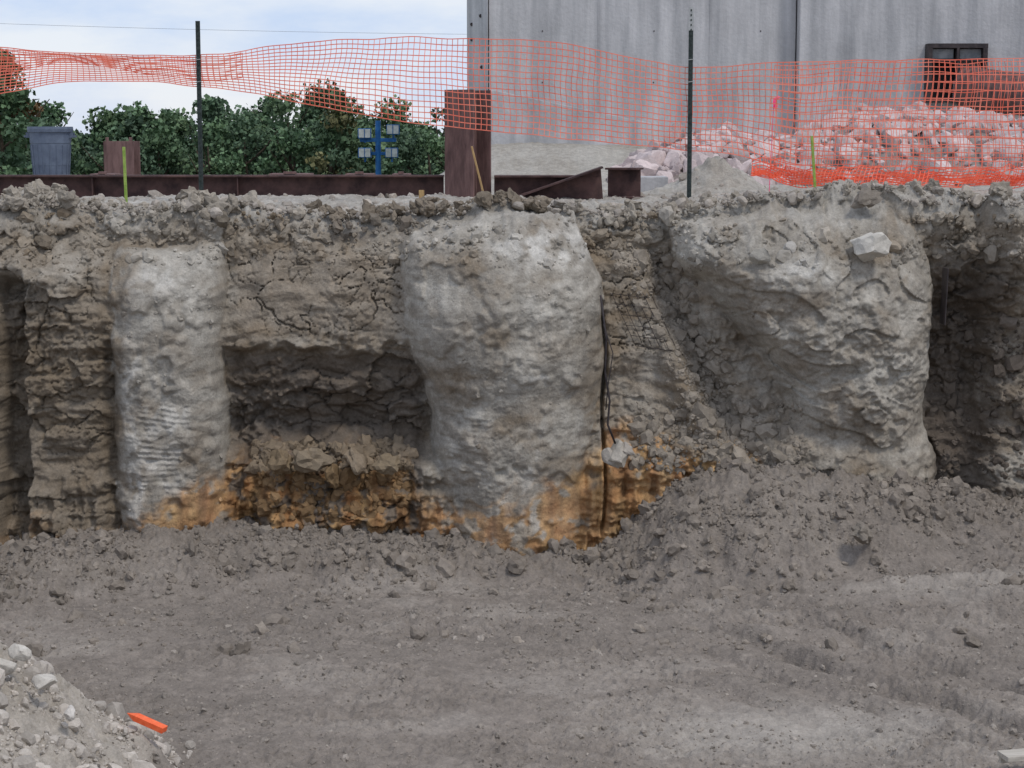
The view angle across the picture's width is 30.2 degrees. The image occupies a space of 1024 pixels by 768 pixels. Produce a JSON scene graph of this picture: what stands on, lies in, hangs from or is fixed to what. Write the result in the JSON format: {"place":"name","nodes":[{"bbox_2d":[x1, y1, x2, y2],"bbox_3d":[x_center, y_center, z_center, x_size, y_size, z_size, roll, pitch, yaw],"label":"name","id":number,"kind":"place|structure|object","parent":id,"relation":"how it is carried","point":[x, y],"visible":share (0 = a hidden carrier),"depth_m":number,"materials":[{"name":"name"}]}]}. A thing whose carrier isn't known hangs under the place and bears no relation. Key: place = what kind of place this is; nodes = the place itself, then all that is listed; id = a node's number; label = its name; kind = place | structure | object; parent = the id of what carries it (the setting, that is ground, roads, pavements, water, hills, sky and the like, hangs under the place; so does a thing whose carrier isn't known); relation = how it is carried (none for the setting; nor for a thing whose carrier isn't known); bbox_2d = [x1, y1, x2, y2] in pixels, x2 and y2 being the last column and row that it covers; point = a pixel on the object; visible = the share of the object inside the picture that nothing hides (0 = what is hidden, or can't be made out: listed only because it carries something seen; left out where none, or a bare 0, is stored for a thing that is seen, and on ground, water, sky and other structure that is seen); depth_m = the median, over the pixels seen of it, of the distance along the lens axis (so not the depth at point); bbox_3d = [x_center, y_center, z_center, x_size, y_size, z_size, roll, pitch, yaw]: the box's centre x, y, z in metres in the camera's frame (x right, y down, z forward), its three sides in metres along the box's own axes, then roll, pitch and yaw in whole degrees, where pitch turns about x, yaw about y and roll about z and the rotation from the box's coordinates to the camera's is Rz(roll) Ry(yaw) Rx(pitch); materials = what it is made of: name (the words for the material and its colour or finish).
{"place":"outdoors","nodes":[
{"label":"outdoors","id":0,"kind":"place"},
{"bbox_2d":[0,640,195,767],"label":"spoil gravel","id":1,"kind":"structure","parent":0,"point":[25,758],"depth_m":13.11,"materials":[{"name":"grey gravel"}]},
{"bbox_2d":[0,23,417,33],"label":"overhead wire","id":2,"kind":"object","parent":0,"point":[232,30],"visible":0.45,"depth_m":91.06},
{"bbox_2d":[0,0,466,138],"label":"sky","id":3,"kind":"structure","parent":0,"point":[310,20],"materials":[{"name":"white"}]},
{"bbox_2d":[0,460,1023,767],"bbox_3d":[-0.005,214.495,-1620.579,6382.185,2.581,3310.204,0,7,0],"label":"pit floor","id":4,"kind":"structure","parent":0,"point":[460,704],"depth_m":16.86,"materials":[{"name":"soil"}]},
{"bbox_2d":[127,713,167,733],"bbox_3d":[-2.622,2.428,13.599,0.312,0.112,0.070,3,8,20],"label":"survey stake","id":5,"kind":"object","parent":4,"relation":"on","point":[150,723],"visible":1,"depth_m":13.57,"materials":[{"name":"orange paint"}]},
{"bbox_2d":[0,187,882,603],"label":"earth clods","id":6,"kind":"object","parent":4,"relation":"on","point":[320,459],"visible":0.94,"depth_m":20.00,"materials":[{"name":"soil"}]},
{"bbox_2d":[0,232,891,720],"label":"limestone boulders","id":7,"kind":"object","parent":4,"relation":"on","point":[870,246],"visible":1,"depth_m":19.55,"materials":[{"name":"grey stone"}]},
{"bbox_2d":[0,184,1023,550],"bbox_3d":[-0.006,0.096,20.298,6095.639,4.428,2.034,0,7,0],"label":"excavation wall","id":8,"kind":"structure","parent":4,"relation":"on","point":[48,406],"depth_m":20.30,"materials":[{"name":"soil"}]},
{"bbox_2d":[0,206,1023,550],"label":"wall debris","id":9,"kind":"object","parent":8,"relation":"on","point":[710,410],"depth_m":20.33,"materials":[{"name":"grey soil"}]},
{"bbox_2d":[601,438,634,468],"bbox_3d":[1.118,0.731,19.834,0.296,0.301,0.277,-6,10,-41],"label":"concrete chunk","id":10,"kind":"object","parent":8,"relation":"attached to","point":[618,453],"visible":1,"depth_m":19.78,"materials":[{"name":"white concrete"}]},
{"bbox_2d":[600,295,615,443],"bbox_3d":[0.995,-0.146,19.756,0.188,1.556,0.056,2,8,17],"label":"steel cable","id":11,"kind":"object","parent":10,"relation":"attached to","point":[605,374],"visible":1,"depth_m":19.75,"materials":[{"name":"black metal"}]},
{"bbox_2d":[612,293,674,350],"bbox_3d":[1.440,-0.677,20.534,0.711,0.607,0.332,2,8,16],"label":"wire mesh","id":12,"kind":"object","parent":8,"relation":"attached to","point":[640,321],"visible":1,"depth_m":20.47,"materials":[{"name":"metal"}]},
{"bbox_2d":[0,457,1023,661],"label":"dirt clods","id":13,"kind":"object","parent":4,"relation":"on","point":[101,539],"visible":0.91,"depth_m":19.39,"materials":[{"name":"grey soil"}]},
{"bbox_2d":[0,511,1023,767],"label":"gravel","id":14,"kind":"structure","parent":4,"relation":"on","point":[546,719],"depth_m":16.34,"materials":[{"name":"grey gravel"}]},
{"bbox_2d":[997,748,1023,762],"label":"wooden board","id":15,"kind":"object","parent":4,"relation":"on","point":[1010,755],"visible":1,"depth_m":13.53,"materials":[{"name":"beige wood"}]},
{"bbox_2d":[1,142,1023,213],"bbox_3d":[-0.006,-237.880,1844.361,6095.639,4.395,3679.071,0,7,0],"label":"ground","id":16,"kind":"structure","parent":0,"point":[533,158],"depth_m":24.89,"materials":[{"name":"soil"}]},
{"bbox_2d":[0,48,49,174],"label":"tree","id":17,"kind":"object","parent":16,"relation":"on","point":[16,107],"visible":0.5,"depth_m":60.49,"materials":[{"name":"green plant"}]},
{"bbox_2d":[24,127,76,174],"bbox_3d":[-7.720,-3.855,31.768,0.753,0.900,0.753,7,10,45],"label":"trash can","id":18,"kind":"object","parent":16,"relation":"on","point":[50,148],"visible":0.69,"depth_m":31.50,"materials":[{"name":"grey plastic"}]},
{"bbox_2d":[103,137,140,174],"bbox_3d":[-6.530,-3.768,31.779,0.500,0.725,0.560,0,7,0],"label":"rusty pile stub","id":19,"kind":"object","parent":16,"relation":"on","point":[113,157],"visible":0.74,"depth_m":31.50,"materials":[{"name":"metal"}]},
{"bbox_2d":[122,147,127,201],"bbox_3d":[-4.338,-2.212,21.293,0.042,0.894,0.045,0,7,0],"label":"survey stake","id":20,"kind":"object","parent":16,"relation":"on","point":[124,173],"visible":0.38,"depth_m":21.25,"materials":[{"name":"wood"}]},
{"bbox_2d":[108,201,232,531],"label":"concrete pier","id":21,"kind":"structure","parent":16,"relation":"on","point":[190,403],"depth_m":19.89,"materials":[{"name":"concrete"}]},
{"bbox_2d":[195,21,203,189],"bbox_3d":[-3.580,-2.926,21.772,0.071,2.440,0.063,0,7,0],"label":"fence post","id":22,"kind":"object","parent":16,"relation":"on","point":[199,102],"visible":0.85,"depth_m":21.72,"materials":[{"name":"black metal"}]},
{"bbox_2d":[0,175,443,197],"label":"steel beam","id":23,"kind":"structure","parent":16,"relation":"on","point":[236,185],"depth_m":23.62,"materials":[{"name":"brown metal"}]},
{"bbox_2d":[1,89,444,174],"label":"tree line","id":24,"kind":"object","parent":16,"relation":"on","point":[244,141],"visible":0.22,"depth_m":70.68,"materials":[{"name":"green plant"}]},
{"bbox_2d":[90,172,410,174],"bbox_3d":[-5.162,-3.001,27.543,7.375,0.172,0.500,0,7,0],"label":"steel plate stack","id":25,"kind":"object","parent":16,"relation":"on","point":[283,173],"visible":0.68,"depth_m":27.29,"materials":[{"name":"brown metal"}]},
{"bbox_2d":[291,78,364,174],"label":"tree","id":26,"kind":"object","parent":16,"relation":"on","point":[335,127],"visible":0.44,"depth_m":68.51,"materials":[{"name":"green plant"}]},
{"bbox_2d":[358,121,399,174],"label":"light tower","id":27,"kind":"structure","parent":16,"relation":"on","point":[364,135],"depth_m":49.46,"materials":[{"name":"blue metal"}]},
{"bbox_2d":[419,190,423,197],"bbox_3d":[-1.030,-2.007,21.622,0.060,0.405,0.036,0,7,0],"label":"survey stake","id":28,"kind":"object","parent":16,"relation":"on","point":[421,193],"visible":0.31,"depth_m":21.58,"materials":[{"name":"brown wood"}]},
{"bbox_2d":[444,89,490,196],"bbox_3d":[-0.540,-2.718,23.345,0.400,1.780,0.460,4,8,28],"label":"steel soldier pile","id":29,"kind":"object","parent":16,"relation":"on","point":[461,178],"visible":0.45,"depth_m":23.17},
{"bbox_2d":[471,146,483,190],"bbox_3d":[-0.385,-2.436,22.598,0.214,0.790,0.030,2,8,15],"label":"survey stake","id":30,"kind":"object","parent":16,"relation":"on","point":[477,169],"visible":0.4,"depth_m":22.58,"materials":[{"name":"brown wood"}]},
{"bbox_2d":[467,0,488,89],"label":"end pier","id":31,"kind":"structure","parent":16,"relation":"on","point":[479,28],"depth_m":37.63,"materials":[{"name":"concrete"}]},
{"bbox_2d":[401,201,604,555],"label":"concrete pier","id":32,"kind":"structure","parent":16,"relation":"on","point":[533,362],"depth_m":19.83,"materials":[{"name":"concrete"}]},
{"bbox_2d":[0,36,1023,188],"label":"safety fence","id":33,"kind":"object","parent":16,"relation":"on","point":[1015,180],"visible":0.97,"depth_m":21.76,"materials":[{"name":"orange plastic"}]},
{"bbox_2d":[0,178,1023,223],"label":"rim clods","id":34,"kind":"object","parent":16,"relation":"on","point":[12,201],"visible":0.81,"depth_m":20.42,"materials":[{"name":"grey soil"}]},
{"bbox_2d":[0,165,1023,222],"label":"surface gravel","id":35,"kind":"structure","parent":16,"relation":"on","point":[976,200],"depth_m":20.55,"materials":[{"name":"grey gravel"}]},
{"bbox_2d":[494,166,602,198],"bbox_3d":[0.450,-2.454,23.359,1.340,0.455,0.580,0,7,0],"label":"steel beam offcut","id":36,"kind":"object","parent":16,"relation":"on","point":[586,184],"visible":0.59,"depth_m":23.32,"materials":[{"name":"brown metal"}]},
{"bbox_2d":[491,90,650,145],"bbox_3d":[1.155,-4.850,37.637,3.190,1.958,0.097,0,7,0],"label":"footing lift","id":37,"kind":"object","parent":16,"relation":"on","point":[501,138],"visible":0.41,"depth_m":37.55,"materials":[{"name":"concrete"}]},
{"bbox_2d":[605,167,643,198],"bbox_3d":[1.400,-2.506,23.660,0.420,0.380,0.300,2,8,18],"label":"steel beam offcut","id":38,"kind":"object","parent":16,"relation":"on","point":[623,182],"visible":0.94,"depth_m":23.64,"materials":[{"name":"brown metal"}]},
{"bbox_2d":[489,0,795,142],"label":"wall","id":39,"kind":"structure","parent":16,"relation":"on","point":[629,27],"depth_m":37.46,"materials":[{"name":"concrete"}]},
{"bbox_2d":[470,14,760,82],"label":"form tie holes","id":40,"kind":"object","parent":39,"relation":"attached to","point":[481,66],"visible":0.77,"depth_m":37.56,"materials":[{"name":"concrete"}]},
{"bbox_2d":[597,0,710,112],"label":"form joints","id":41,"kind":"object","parent":39,"relation":"attached to","point":[709,48],"visible":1,"depth_m":37.43,"materials":[{"name":"concrete"}]},
{"bbox_2d":[641,176,667,191],"bbox_3d":[1.850,-2.619,25.765,0.560,0.400,0.525,0,7,0],"label":"concrete block","id":42,"kind":"object","parent":16,"relation":"on","point":[648,183],"depth_m":25.52,"materials":[{"name":"grey concrete"}]},
{"bbox_2d":[687,7,693,197],"bbox_3d":[2.040,-3.002,21.762,0.071,2.593,0.063,0,7,0],"label":"fence post","id":43,"kind":"object","parent":16,"relation":"on","point":[690,97],"visible":0.83,"depth_m":21.71,"materials":[{"name":"black metal"}]},
{"bbox_2d":[769,96,779,190],"bbox_3d":[3.148,-2.839,22.730,0.126,1.220,0.037,0,7,3],"label":"marker flag","id":44,"kind":"object","parent":16,"relation":"on","point":[774,101],"visible":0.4,"depth_m":22.70,"materials":[{"name":"red plastic"}]},
{"bbox_2d":[669,179,936,482],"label":"concrete pier","id":45,"kind":"structure","parent":16,"relation":"on","point":[879,324],"depth_m":19.94,"materials":[{"name":"concrete"}]},
{"bbox_2d":[939,267,948,324],"bbox_3d":[4.600,-0.936,20.198,0.030,0.600,0.250,0,7,0],"label":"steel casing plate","id":46,"kind":"object","parent":45,"relation":"attached to","point":[944,292],"visible":1,"depth_m":20.17,"materials":[{"name":"grey metal"}]},
{"bbox_2d":[810,136,815,186],"bbox_3d":[3.435,-2.360,21.576,0.097,0.914,0.045,0,7,0],"label":"survey stake","id":47,"kind":"object","parent":16,"relation":"on","point":[813,161],"visible":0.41,"depth_m":21.54,"materials":[{"name":"wood"}]},
{"bbox_2d":[606,101,1023,186],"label":"rubble pile","id":48,"kind":"object","parent":16,"relation":"on","point":[671,164],"visible":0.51,"depth_m":30.25,"materials":[{"name":"stone"}]},
{"bbox_2d":[794,0,1023,127],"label":"wing wall","id":49,"kind":"structure","parent":16,"relation":"on","point":[858,30],"depth_m":37.01,"materials":[{"name":"concrete"}]},
{"bbox_2d":[924,43,987,102],"bbox_3d":[8.637,-6.052,36.948,1.165,1.130,0.340,0,7,0],"label":"opening frame","id":50,"kind":"object","parent":49,"relation":"attached to","point":[949,51],"visible":0.65,"depth_m":36.86,"materials":[{"name":"metal"}]},
{"bbox_2d":[953,67,1023,115],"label":"steel pipe","id":51,"kind":"object","parent":49,"relation":"attached to","point":[991,87],"visible":0.64,"depth_m":36.21,"materials":[{"name":"metal"}]}
]}

